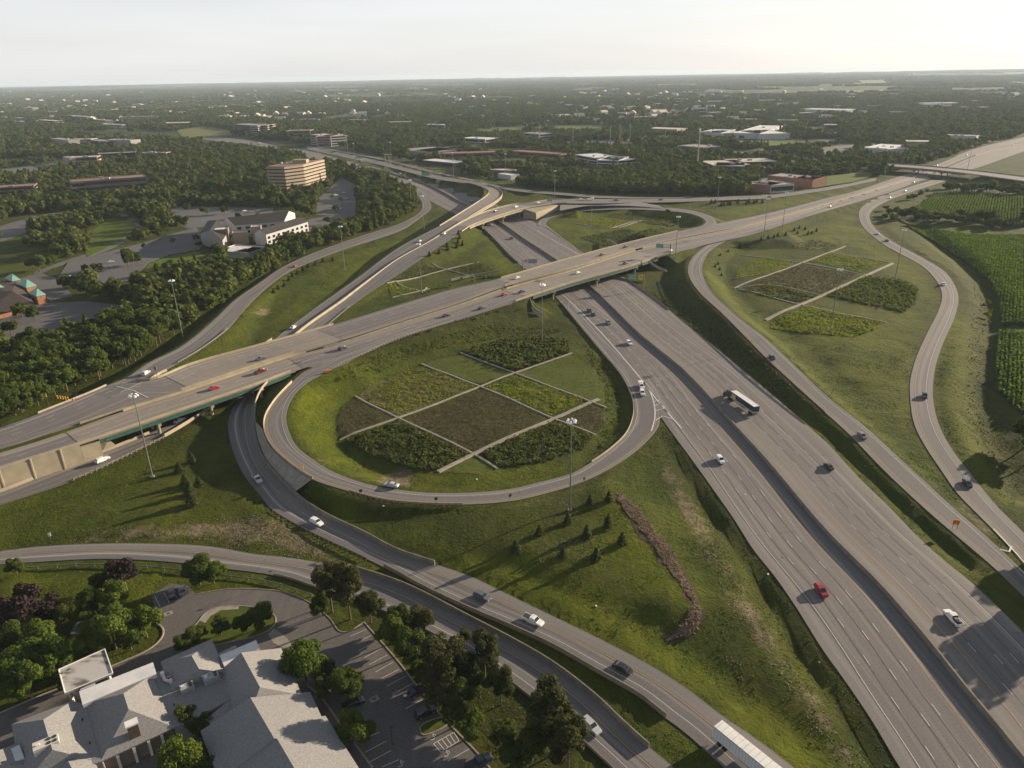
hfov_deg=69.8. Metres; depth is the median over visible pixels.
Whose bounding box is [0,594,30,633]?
tree
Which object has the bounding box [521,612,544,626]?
pickup truck
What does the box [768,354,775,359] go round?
sedan car
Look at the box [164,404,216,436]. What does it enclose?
barrier wall
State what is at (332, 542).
guardrail
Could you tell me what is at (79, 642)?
tree
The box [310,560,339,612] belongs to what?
tree
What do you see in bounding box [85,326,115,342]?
tree
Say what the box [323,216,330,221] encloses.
tree
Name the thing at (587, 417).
planting
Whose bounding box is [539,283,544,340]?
light mast
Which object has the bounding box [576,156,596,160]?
window
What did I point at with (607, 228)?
concrete path
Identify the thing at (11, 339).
tree
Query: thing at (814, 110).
office building
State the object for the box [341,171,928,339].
shoulder
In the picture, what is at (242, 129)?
office building
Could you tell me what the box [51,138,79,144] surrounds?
office building
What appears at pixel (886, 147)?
office building
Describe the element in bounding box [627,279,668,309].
kerb wall
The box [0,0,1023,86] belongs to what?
sky
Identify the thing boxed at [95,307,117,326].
tree
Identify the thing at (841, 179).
field
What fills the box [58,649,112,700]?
entrance canopy
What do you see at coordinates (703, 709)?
shoulder
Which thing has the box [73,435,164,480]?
guardrail
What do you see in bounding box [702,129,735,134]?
office building
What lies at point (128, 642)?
tree
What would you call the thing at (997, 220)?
tree
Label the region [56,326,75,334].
tree
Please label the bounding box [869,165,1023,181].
flyover parapet
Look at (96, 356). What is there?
tree
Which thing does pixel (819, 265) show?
concrete path
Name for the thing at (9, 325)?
tree
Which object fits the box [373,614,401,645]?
tree
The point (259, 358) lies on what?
sedan car
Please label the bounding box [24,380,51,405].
tree
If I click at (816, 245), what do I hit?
planting
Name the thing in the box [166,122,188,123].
office building
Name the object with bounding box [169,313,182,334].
tree
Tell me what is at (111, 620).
tree
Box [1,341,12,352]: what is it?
tree
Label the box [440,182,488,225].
flyover parapet
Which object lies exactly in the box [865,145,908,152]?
office building
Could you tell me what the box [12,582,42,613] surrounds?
tree
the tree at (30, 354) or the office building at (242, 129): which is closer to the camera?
the tree at (30, 354)
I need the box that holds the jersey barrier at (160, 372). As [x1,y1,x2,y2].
[150,369,166,377]
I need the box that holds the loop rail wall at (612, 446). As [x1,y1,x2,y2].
[561,302,633,461]
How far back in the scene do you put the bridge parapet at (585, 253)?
501.10 m
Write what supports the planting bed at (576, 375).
on the ground at (778, 705)
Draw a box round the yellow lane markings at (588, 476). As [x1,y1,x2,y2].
[0,142,1023,767]
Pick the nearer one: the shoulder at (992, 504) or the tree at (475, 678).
the tree at (475, 678)
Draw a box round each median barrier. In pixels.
[79,389,181,423]
[323,289,500,347]
[370,167,1023,763]
[642,172,930,248]
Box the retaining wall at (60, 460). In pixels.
[0,445,84,488]
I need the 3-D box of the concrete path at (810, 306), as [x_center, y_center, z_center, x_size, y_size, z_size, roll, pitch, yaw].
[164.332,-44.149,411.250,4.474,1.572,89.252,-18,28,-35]
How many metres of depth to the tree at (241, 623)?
172.93 m
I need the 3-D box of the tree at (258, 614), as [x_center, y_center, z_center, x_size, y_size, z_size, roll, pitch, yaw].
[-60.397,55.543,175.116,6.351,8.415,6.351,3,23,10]
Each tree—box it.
[0,345,5,352]
[0,350,20,359]
[0,361,11,370]
[0,371,16,387]
[0,372,17,386]
[0,387,23,414]
[0,398,10,415]
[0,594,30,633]
[0,619,21,652]
[0,644,36,684]
[0,659,50,700]
[1,320,17,334]
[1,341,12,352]
[1,380,33,410]
[2,359,37,374]
[3,351,28,363]
[3,557,25,574]
[5,370,33,381]
[9,336,20,346]
[10,302,26,317]
[12,341,36,351]
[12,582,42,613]
[14,399,27,412]
[15,326,40,337]
[17,335,41,349]
[17,618,56,651]
[21,349,45,362]
[23,591,60,620]
[24,254,46,271]
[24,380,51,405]
[25,305,39,319]
[26,369,52,384]
[26,631,73,677]
[32,352,58,363]
[34,356,52,372]
[39,337,74,357]
[40,330,66,347]
[44,393,73,406]
[45,255,58,268]
[45,346,69,360]
[46,380,64,396]
[48,359,68,388]
[48,363,77,390]
[51,598,81,625]
[56,276,70,287]
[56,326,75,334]
[56,668,71,689]
[61,357,83,382]
[66,333,85,337]
[66,348,80,358]
[67,356,86,380]
[68,323,97,336]
[68,336,85,342]
[68,345,82,355]
[69,276,82,291]
[70,621,80,635]
[70,634,110,656]
[71,341,88,348]
[71,363,87,385]
[75,585,98,615]
[75,602,136,648]
[76,280,89,295]
[79,346,108,371]
[80,264,88,269]
[83,354,110,379]
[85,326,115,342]
[85,350,107,376]
[87,571,107,590]
[88,334,111,346]
[90,263,102,271]
[91,578,129,605]
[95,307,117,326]
[97,340,123,368]
[101,319,120,331]
[104,276,122,295]
[104,557,139,589]
[108,333,122,341]
[111,304,135,323]
[111,343,132,365]
[112,325,131,335]
[114,334,139,363]
[115,630,142,650]
[120,248,135,266]
[124,336,144,361]
[125,326,154,355]
[125,604,163,639]
[130,319,146,325]
[133,251,141,262]
[140,307,160,338]
[142,319,164,345]
[145,311,169,342]
[156,733,205,767]
[161,259,174,267]
[161,317,172,338]
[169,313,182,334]
[172,461,185,474]
[172,633,192,650]
[174,704,199,733]
[179,473,191,487]
[179,552,211,585]
[182,203,190,211]
[182,488,202,508]
[183,480,196,497]
[185,625,208,643]
[187,452,196,463]
[191,711,212,736]
[191,745,214,767]
[192,234,199,239]
[193,476,204,487]
[199,206,208,214]
[201,560,227,583]
[210,613,231,634]
[220,206,228,213]
[231,613,252,632]
[245,600,272,630]
[277,638,326,680]
[309,590,329,615]
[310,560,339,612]
[314,657,337,681]
[314,672,333,698]
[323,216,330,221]
[330,665,364,699]
[331,561,363,619]
[332,205,338,211]
[333,707,376,747]
[355,589,386,622]
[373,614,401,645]
[382,603,409,626]
[393,625,425,665]
[408,604,434,631]
[410,658,431,683]
[418,631,469,681]
[421,667,455,711]
[437,673,476,706]
[441,699,467,726]
[454,707,485,742]
[456,650,478,674]
[459,628,471,648]
[461,669,489,693]
[471,627,500,673]
[483,662,514,704]
[489,717,516,746]
[498,738,523,767]
[510,539,524,554]
[518,722,548,761]
[525,673,570,736]
[535,524,545,537]
[543,706,576,742]
[546,713,589,767]
[558,546,567,559]
[563,512,572,525]
[581,524,593,540]
[585,494,594,505]
[590,547,602,562]
[603,490,613,502]
[603,513,614,529]
[613,532,628,546]
[886,208,892,214]
[893,206,900,213]
[897,209,906,216]
[899,208,910,218]
[909,208,917,218]
[910,206,917,217]
[919,208,932,213]
[921,212,932,222]
[931,215,941,219]
[942,213,951,221]
[945,182,954,190]
[948,211,957,221]
[953,214,963,223]
[954,183,960,189]
[956,208,965,214]
[960,183,970,191]
[963,211,976,221]
[968,182,977,190]
[974,209,986,218]
[980,220,987,226]
[983,183,993,192]
[983,213,991,220]
[985,209,999,218]
[987,217,1003,227]
[988,179,998,191]
[995,186,1004,192]
[1008,181,1021,194]
[1010,416,1023,437]
[1011,189,1020,194]
[1018,211,1023,220]
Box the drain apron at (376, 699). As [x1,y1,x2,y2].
[369,695,379,702]
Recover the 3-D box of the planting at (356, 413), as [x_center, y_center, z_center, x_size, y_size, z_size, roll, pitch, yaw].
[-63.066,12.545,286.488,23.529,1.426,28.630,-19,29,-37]
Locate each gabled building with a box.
[200,220,227,246]
[222,211,294,234]
[254,217,308,245]
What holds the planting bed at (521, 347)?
on the ground at (778, 705)
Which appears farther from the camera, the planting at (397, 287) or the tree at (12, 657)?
the planting at (397, 287)
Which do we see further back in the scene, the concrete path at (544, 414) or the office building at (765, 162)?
the office building at (765, 162)
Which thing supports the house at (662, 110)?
on the ground at (778, 705)
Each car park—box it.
[0,216,38,241]
[0,301,119,339]
[2,163,66,173]
[19,273,72,303]
[57,227,202,282]
[171,206,272,228]
[306,213,354,231]
[316,177,355,214]
[544,140,742,152]
[761,177,800,188]
[821,145,853,153]
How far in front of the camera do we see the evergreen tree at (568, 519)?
210.11 m
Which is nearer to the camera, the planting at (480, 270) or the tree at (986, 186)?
the planting at (480, 270)
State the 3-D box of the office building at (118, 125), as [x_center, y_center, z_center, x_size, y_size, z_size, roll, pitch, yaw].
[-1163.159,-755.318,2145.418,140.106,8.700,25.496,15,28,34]
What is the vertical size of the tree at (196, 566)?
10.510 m
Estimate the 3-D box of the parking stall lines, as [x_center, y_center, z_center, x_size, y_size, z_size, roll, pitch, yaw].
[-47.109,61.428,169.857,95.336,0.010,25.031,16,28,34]
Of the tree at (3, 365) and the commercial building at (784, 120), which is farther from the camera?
the commercial building at (784, 120)
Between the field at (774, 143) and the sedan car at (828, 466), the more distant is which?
the field at (774, 143)
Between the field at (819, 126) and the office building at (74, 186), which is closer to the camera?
the office building at (74, 186)
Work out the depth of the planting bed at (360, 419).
284.85 m
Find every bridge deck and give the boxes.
[67,358,301,441]
[166,330,342,385]
[451,187,502,220]
[457,204,528,225]
[497,245,637,283]
[502,251,661,295]
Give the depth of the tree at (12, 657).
158.05 m
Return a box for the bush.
[985,311,991,317]
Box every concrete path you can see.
[339,352,571,439]
[355,396,498,469]
[387,262,478,283]
[392,288,429,297]
[395,281,426,290]
[421,363,595,434]
[432,263,475,277]
[436,398,599,472]
[460,352,606,407]
[575,220,641,228]
[612,220,676,227]
[734,246,845,288]
[737,284,820,294]
[739,289,885,322]
[764,263,893,320]
[771,258,858,273]
[830,252,890,262]
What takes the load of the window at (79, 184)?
in the office building at (74, 186)
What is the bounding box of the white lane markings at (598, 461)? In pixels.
[0,139,1023,767]
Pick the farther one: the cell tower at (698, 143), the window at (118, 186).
the cell tower at (698, 143)
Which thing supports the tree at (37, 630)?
on the ground at (778, 705)
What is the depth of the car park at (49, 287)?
474.97 m
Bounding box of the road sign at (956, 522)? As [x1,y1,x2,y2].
[952,520,959,527]
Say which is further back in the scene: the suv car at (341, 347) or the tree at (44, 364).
the suv car at (341, 347)
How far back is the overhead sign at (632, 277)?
443.35 m
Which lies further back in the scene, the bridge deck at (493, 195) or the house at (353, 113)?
the house at (353, 113)
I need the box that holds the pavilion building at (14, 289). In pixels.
[0,274,47,318]
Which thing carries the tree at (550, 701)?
on the ground at (778, 705)
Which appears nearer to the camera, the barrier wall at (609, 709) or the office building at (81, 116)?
the barrier wall at (609, 709)
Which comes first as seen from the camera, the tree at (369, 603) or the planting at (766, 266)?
the tree at (369, 603)
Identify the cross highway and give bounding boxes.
[0,137,1023,448]
[0,143,1023,469]
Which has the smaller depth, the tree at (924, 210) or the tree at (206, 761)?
the tree at (206, 761)
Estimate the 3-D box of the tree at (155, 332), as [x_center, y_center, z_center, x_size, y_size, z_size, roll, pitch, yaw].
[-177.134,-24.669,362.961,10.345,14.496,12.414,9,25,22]
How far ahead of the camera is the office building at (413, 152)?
1227.72 m
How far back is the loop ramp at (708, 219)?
675.35 m
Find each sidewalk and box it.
[199,606,238,622]
[269,629,291,647]
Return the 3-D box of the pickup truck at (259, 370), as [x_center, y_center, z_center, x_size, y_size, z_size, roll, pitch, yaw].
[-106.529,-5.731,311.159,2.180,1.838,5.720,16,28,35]
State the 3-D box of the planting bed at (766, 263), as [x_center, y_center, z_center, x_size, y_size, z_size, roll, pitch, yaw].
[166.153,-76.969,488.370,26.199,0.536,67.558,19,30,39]
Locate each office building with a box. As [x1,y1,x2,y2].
[0,183,37,197]
[16,117,25,120]
[36,119,63,122]
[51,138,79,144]
[63,156,76,164]
[67,178,94,191]
[70,155,101,162]
[70,174,147,192]
[71,115,96,120]
[77,138,97,144]
[91,139,112,144]
[93,119,113,122]
[98,151,135,158]
[103,123,126,127]
[107,138,140,145]
[121,116,141,120]
[141,115,155,118]
[142,151,170,157]
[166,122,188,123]
[211,226,230,245]
[227,244,264,257]
[232,229,248,244]
[234,123,272,135]
[234,246,263,257]
[250,124,260,136]
[250,124,275,131]
[251,224,261,241]
[286,129,313,139]
[310,133,346,146]
[316,134,342,146]
[406,146,456,153]
[410,147,456,154]
[422,158,462,166]
[427,124,445,127]
[440,150,497,157]
[464,136,497,142]
[490,168,518,174]
[498,173,518,179]
[514,150,570,158]
[524,132,551,139]
[576,153,620,164]
[597,156,628,166]
[597,156,634,165]
[651,127,685,131]
[678,144,719,150]
[701,130,740,137]
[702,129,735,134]
[703,160,749,168]
[714,162,744,170]
[723,158,777,166]
[733,125,783,138]
[740,130,789,139]
[749,181,782,192]
[752,180,793,192]
[768,173,827,187]
[791,175,823,187]
[804,108,855,112]
[864,144,901,152]
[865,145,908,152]
[906,140,928,145]
[918,102,957,104]
[948,134,978,138]
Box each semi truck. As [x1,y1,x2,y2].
[712,720,781,767]
[723,389,759,414]
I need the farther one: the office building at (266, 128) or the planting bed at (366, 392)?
the office building at (266, 128)
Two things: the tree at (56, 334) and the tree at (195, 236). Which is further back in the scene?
the tree at (195, 236)
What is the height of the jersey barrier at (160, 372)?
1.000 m
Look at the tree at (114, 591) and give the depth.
180.98 m
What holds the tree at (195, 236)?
on the ground at (778, 705)
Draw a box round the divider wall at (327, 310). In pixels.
[294,219,463,333]
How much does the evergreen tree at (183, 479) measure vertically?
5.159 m
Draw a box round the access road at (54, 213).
[39,212,72,216]
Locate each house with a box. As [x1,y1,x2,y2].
[349,111,357,116]
[358,111,366,116]
[656,109,667,112]
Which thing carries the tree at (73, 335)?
on the ground at (778, 705)
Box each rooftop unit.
[32,733,59,757]
[179,680,194,694]
[202,670,219,685]
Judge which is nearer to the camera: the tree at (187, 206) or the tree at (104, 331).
the tree at (104, 331)
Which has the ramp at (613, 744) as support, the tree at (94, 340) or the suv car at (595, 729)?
the suv car at (595, 729)
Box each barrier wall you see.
[0,431,149,492]
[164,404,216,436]
[254,381,267,423]
[257,442,434,564]
[263,380,312,478]
[274,573,613,767]
[339,562,649,747]
[384,563,666,717]
[478,225,517,262]
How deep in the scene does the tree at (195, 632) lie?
170.11 m
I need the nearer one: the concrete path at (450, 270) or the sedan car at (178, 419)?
the sedan car at (178, 419)
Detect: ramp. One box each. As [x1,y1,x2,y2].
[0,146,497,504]
[0,543,674,767]
[94,191,429,397]
[228,396,793,767]
[235,178,875,397]
[267,298,659,504]
[537,206,715,250]
[691,228,1023,596]
[859,180,1023,553]
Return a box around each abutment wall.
[91,439,114,449]
[523,204,559,219]
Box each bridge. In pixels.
[97,371,295,443]
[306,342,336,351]
[469,208,527,229]
[471,187,501,216]
[509,251,628,285]
[530,258,657,299]
[892,167,967,176]
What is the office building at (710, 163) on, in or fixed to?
on the ground at (778, 705)
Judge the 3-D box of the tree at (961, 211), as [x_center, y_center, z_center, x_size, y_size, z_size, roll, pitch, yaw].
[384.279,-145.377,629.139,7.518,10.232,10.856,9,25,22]
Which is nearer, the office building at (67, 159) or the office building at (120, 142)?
the office building at (67, 159)
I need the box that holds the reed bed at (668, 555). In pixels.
[616,492,703,640]
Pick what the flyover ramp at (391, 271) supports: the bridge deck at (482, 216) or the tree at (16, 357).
the bridge deck at (482, 216)
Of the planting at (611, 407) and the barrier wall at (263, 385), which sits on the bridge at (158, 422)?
the barrier wall at (263, 385)
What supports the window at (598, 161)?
in the office building at (603, 161)
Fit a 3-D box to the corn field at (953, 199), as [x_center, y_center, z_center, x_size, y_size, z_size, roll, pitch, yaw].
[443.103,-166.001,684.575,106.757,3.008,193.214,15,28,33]
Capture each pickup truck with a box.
[252,474,262,483]
[254,368,267,373]
[463,752,493,767]
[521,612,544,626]
[638,380,644,388]
[942,609,964,626]
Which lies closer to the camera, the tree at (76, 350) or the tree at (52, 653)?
the tree at (52, 653)
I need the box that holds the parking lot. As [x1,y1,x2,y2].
[0,583,487,767]
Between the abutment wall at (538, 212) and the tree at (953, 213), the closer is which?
the tree at (953, 213)
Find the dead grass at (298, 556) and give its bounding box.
[68,457,867,767]
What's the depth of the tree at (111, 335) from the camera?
346.05 m
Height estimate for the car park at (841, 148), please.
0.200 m
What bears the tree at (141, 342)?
on the ground at (778, 705)
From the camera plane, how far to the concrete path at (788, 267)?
486.94 m
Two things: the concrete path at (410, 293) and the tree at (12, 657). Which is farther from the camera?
the concrete path at (410, 293)
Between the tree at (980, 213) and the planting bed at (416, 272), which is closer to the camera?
the planting bed at (416, 272)
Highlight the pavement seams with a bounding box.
[65,187,1023,767]
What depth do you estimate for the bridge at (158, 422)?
280.74 m
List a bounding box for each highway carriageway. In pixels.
[203,137,1023,767]
[213,137,1023,731]
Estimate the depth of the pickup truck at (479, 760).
139.94 m
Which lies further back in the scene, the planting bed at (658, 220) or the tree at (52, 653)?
the planting bed at (658, 220)
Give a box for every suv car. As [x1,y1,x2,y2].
[94,456,109,463]
[141,370,150,375]
[167,587,176,599]
[309,516,323,526]
[338,345,347,349]
[407,685,425,699]
[413,704,436,720]
[473,589,491,601]
[582,714,601,735]
[639,389,644,395]
[715,454,724,463]
[813,582,828,597]
[922,391,927,398]
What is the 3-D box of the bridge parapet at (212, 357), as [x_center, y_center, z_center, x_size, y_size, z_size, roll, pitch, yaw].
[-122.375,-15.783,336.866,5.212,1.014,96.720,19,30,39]
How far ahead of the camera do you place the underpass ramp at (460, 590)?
182.31 m
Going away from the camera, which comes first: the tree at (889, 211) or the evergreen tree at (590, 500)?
the evergreen tree at (590, 500)
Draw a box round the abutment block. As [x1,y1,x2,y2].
[80,440,102,461]
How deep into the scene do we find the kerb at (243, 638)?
176.21 m
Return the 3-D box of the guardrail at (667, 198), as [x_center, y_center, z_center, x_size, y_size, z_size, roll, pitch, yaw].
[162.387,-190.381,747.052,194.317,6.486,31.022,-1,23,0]
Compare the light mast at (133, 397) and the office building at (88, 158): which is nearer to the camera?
the light mast at (133, 397)
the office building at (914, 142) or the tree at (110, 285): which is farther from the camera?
the office building at (914, 142)
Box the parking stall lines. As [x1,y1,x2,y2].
[155,592,468,766]
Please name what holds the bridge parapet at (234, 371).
on the bridge deck at (211, 369)
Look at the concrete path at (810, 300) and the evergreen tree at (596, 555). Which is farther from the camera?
the concrete path at (810, 300)
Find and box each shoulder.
[0,172,933,455]
[0,544,672,767]
[91,195,423,392]
[112,190,430,397]
[246,392,792,767]
[264,371,644,504]
[275,227,437,338]
[282,372,625,494]
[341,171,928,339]
[516,232,1023,752]
[634,287,1021,631]
[673,434,917,767]
[688,243,1023,595]
[859,180,1023,559]
[867,180,1023,539]
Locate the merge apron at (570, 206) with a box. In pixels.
[560,201,664,210]
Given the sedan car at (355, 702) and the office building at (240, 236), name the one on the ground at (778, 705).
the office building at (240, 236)
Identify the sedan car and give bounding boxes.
[173,417,184,422]
[178,584,186,596]
[208,385,220,390]
[255,356,266,360]
[341,696,364,708]
[384,481,398,488]
[612,660,633,675]
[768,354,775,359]
[823,462,833,469]
[857,431,866,438]
[962,478,972,487]
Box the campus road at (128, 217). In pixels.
[34,213,139,273]
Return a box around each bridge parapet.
[0,370,290,469]
[123,351,305,411]
[136,323,333,380]
[181,351,293,389]
[501,230,676,277]
[505,248,634,285]
[506,250,635,288]
[515,257,654,300]
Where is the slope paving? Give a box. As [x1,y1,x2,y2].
[256,422,311,490]
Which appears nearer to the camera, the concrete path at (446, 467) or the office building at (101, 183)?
the concrete path at (446, 467)
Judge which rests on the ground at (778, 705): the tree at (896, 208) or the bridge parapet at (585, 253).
the tree at (896, 208)
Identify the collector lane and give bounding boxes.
[319,147,767,198]
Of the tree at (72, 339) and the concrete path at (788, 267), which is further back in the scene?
the concrete path at (788, 267)
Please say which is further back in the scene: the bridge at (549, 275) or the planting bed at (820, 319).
the bridge at (549, 275)
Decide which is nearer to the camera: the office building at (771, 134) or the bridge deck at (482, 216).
the bridge deck at (482, 216)
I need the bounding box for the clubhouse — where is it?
[0,639,358,767]
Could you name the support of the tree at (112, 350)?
on the ground at (778, 705)
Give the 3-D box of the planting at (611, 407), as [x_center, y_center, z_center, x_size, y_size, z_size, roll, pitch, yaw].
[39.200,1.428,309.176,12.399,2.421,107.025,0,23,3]
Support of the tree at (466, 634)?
on the ground at (778, 705)
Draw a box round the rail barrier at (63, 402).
[38,384,106,413]
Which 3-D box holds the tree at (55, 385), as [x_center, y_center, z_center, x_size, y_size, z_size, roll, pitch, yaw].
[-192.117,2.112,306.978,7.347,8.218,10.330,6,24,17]
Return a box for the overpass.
[784,154,1023,181]
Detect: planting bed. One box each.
[336,400,392,437]
[346,421,468,469]
[358,367,474,416]
[388,282,415,295]
[394,264,440,279]
[403,390,546,450]
[426,355,509,382]
[442,456,493,473]
[453,263,493,274]
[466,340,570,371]
[482,422,589,466]
[485,376,583,414]
[520,355,604,404]
[558,404,604,433]
[581,218,629,227]
[582,229,664,245]
[605,213,660,220]
[639,217,674,225]
[735,257,794,277]
[743,286,817,301]
[748,265,856,293]
[771,307,882,336]
[793,240,839,250]
[811,253,886,271]
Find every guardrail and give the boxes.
[26,563,312,596]
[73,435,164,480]
[178,328,227,363]
[272,509,366,560]
[329,303,510,369]
[349,490,461,505]
[577,195,752,198]
[687,270,824,411]
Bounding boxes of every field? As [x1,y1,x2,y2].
[85,219,133,256]
[142,252,204,273]
[178,126,231,137]
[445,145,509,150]
[478,126,596,131]
[740,141,794,145]
[806,125,823,130]
[813,172,875,187]
[846,90,882,92]
[853,80,889,83]
[906,224,1023,324]
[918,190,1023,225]
[995,328,1023,412]
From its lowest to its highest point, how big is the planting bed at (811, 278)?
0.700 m
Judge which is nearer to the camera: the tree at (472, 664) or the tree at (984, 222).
the tree at (472, 664)
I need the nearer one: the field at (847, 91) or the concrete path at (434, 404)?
the concrete path at (434, 404)
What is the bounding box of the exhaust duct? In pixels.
[160,671,172,683]
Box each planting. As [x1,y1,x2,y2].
[337,398,392,436]
[341,322,564,378]
[388,282,416,295]
[395,263,441,279]
[433,356,509,381]
[453,262,494,274]
[525,356,604,404]
[559,404,603,432]
[579,218,630,227]
[580,228,663,245]
[584,344,622,447]
[606,213,661,220]
[638,216,678,225]
[647,291,814,409]
[736,256,797,277]
[744,284,818,301]
[793,240,838,250]
[812,253,885,271]
[829,274,919,311]
[967,288,999,471]
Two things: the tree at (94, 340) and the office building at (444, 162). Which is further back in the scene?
the office building at (444, 162)
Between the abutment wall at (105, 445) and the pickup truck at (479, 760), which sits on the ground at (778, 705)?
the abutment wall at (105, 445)
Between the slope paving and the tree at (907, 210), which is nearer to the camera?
the slope paving
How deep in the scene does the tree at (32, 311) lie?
404.07 m
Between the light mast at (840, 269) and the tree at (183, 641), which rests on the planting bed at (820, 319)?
the light mast at (840, 269)
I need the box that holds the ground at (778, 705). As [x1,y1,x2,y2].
[0,69,1023,767]
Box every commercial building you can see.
[388,121,411,122]
[649,112,671,114]
[693,108,705,111]
[777,119,797,122]
[799,112,813,114]
[823,124,836,129]
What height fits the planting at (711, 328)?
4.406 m
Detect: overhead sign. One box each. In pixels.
[422,172,430,178]
[523,259,536,269]
[628,274,644,288]
[656,243,670,256]
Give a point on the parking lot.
(411, 747)
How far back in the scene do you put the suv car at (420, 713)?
151.04 m
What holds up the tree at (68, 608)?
on the ground at (778, 705)
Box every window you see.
[0,187,32,190]
[72,183,84,186]
[76,158,95,160]
[83,178,145,184]
[84,183,146,190]
[101,153,134,155]
[423,161,452,165]
[445,153,491,156]
[465,139,484,141]
[516,152,557,156]
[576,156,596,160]
[598,161,616,162]
[771,186,792,191]
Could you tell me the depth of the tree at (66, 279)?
466.14 m
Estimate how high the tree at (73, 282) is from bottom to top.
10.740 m
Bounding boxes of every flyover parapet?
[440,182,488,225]
[462,202,565,230]
[463,198,564,221]
[464,184,502,219]
[869,162,1023,176]
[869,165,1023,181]
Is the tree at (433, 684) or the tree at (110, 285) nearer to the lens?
the tree at (433, 684)
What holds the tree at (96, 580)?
on the ground at (778, 705)
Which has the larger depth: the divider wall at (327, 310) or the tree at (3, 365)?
the divider wall at (327, 310)
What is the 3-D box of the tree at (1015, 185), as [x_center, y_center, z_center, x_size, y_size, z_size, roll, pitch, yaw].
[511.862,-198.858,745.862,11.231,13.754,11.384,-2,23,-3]
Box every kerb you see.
[0,624,163,712]
[191,605,275,647]
[197,588,363,631]
[306,684,372,767]
[364,621,490,767]
[419,716,447,735]
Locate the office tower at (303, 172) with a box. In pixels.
[266,159,325,190]
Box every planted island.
[191,606,274,646]
[420,718,445,733]
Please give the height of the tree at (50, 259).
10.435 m
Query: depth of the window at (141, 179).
849.03 m
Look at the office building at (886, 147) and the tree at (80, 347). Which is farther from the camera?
the office building at (886, 147)
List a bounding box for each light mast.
[128,393,154,477]
[168,279,183,336]
[338,226,345,269]
[416,243,422,292]
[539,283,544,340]
[566,418,576,510]
[674,216,680,261]
[830,268,842,325]
[894,229,906,276]
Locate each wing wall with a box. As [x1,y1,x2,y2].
[451,270,499,280]
[529,297,541,314]
[648,261,666,271]
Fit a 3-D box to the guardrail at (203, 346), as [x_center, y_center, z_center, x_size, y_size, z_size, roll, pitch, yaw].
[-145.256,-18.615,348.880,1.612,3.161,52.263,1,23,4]
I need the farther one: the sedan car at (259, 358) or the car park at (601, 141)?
the car park at (601, 141)
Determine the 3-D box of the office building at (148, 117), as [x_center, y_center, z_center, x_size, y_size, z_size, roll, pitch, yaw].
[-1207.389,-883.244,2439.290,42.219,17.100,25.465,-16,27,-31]
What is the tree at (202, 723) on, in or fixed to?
on the ground at (778, 705)
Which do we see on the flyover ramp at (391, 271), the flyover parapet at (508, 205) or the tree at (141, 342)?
the flyover parapet at (508, 205)
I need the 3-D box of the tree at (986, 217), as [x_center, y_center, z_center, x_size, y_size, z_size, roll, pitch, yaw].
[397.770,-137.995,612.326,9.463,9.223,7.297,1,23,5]
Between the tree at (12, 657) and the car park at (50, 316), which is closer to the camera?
the tree at (12, 657)
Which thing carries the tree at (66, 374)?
on the ground at (778, 705)
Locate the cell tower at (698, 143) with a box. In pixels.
[697,128,700,160]
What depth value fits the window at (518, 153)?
1161.63 m
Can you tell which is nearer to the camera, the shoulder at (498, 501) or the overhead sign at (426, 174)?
the shoulder at (498, 501)
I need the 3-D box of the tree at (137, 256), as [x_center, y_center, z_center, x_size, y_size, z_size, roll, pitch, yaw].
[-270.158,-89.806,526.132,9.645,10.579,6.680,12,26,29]
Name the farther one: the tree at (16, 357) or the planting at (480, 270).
the planting at (480, 270)
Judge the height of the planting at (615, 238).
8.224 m
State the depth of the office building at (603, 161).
1030.92 m
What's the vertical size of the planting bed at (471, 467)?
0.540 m
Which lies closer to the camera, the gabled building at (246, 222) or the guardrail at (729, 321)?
the guardrail at (729, 321)
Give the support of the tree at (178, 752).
on the ground at (778, 705)

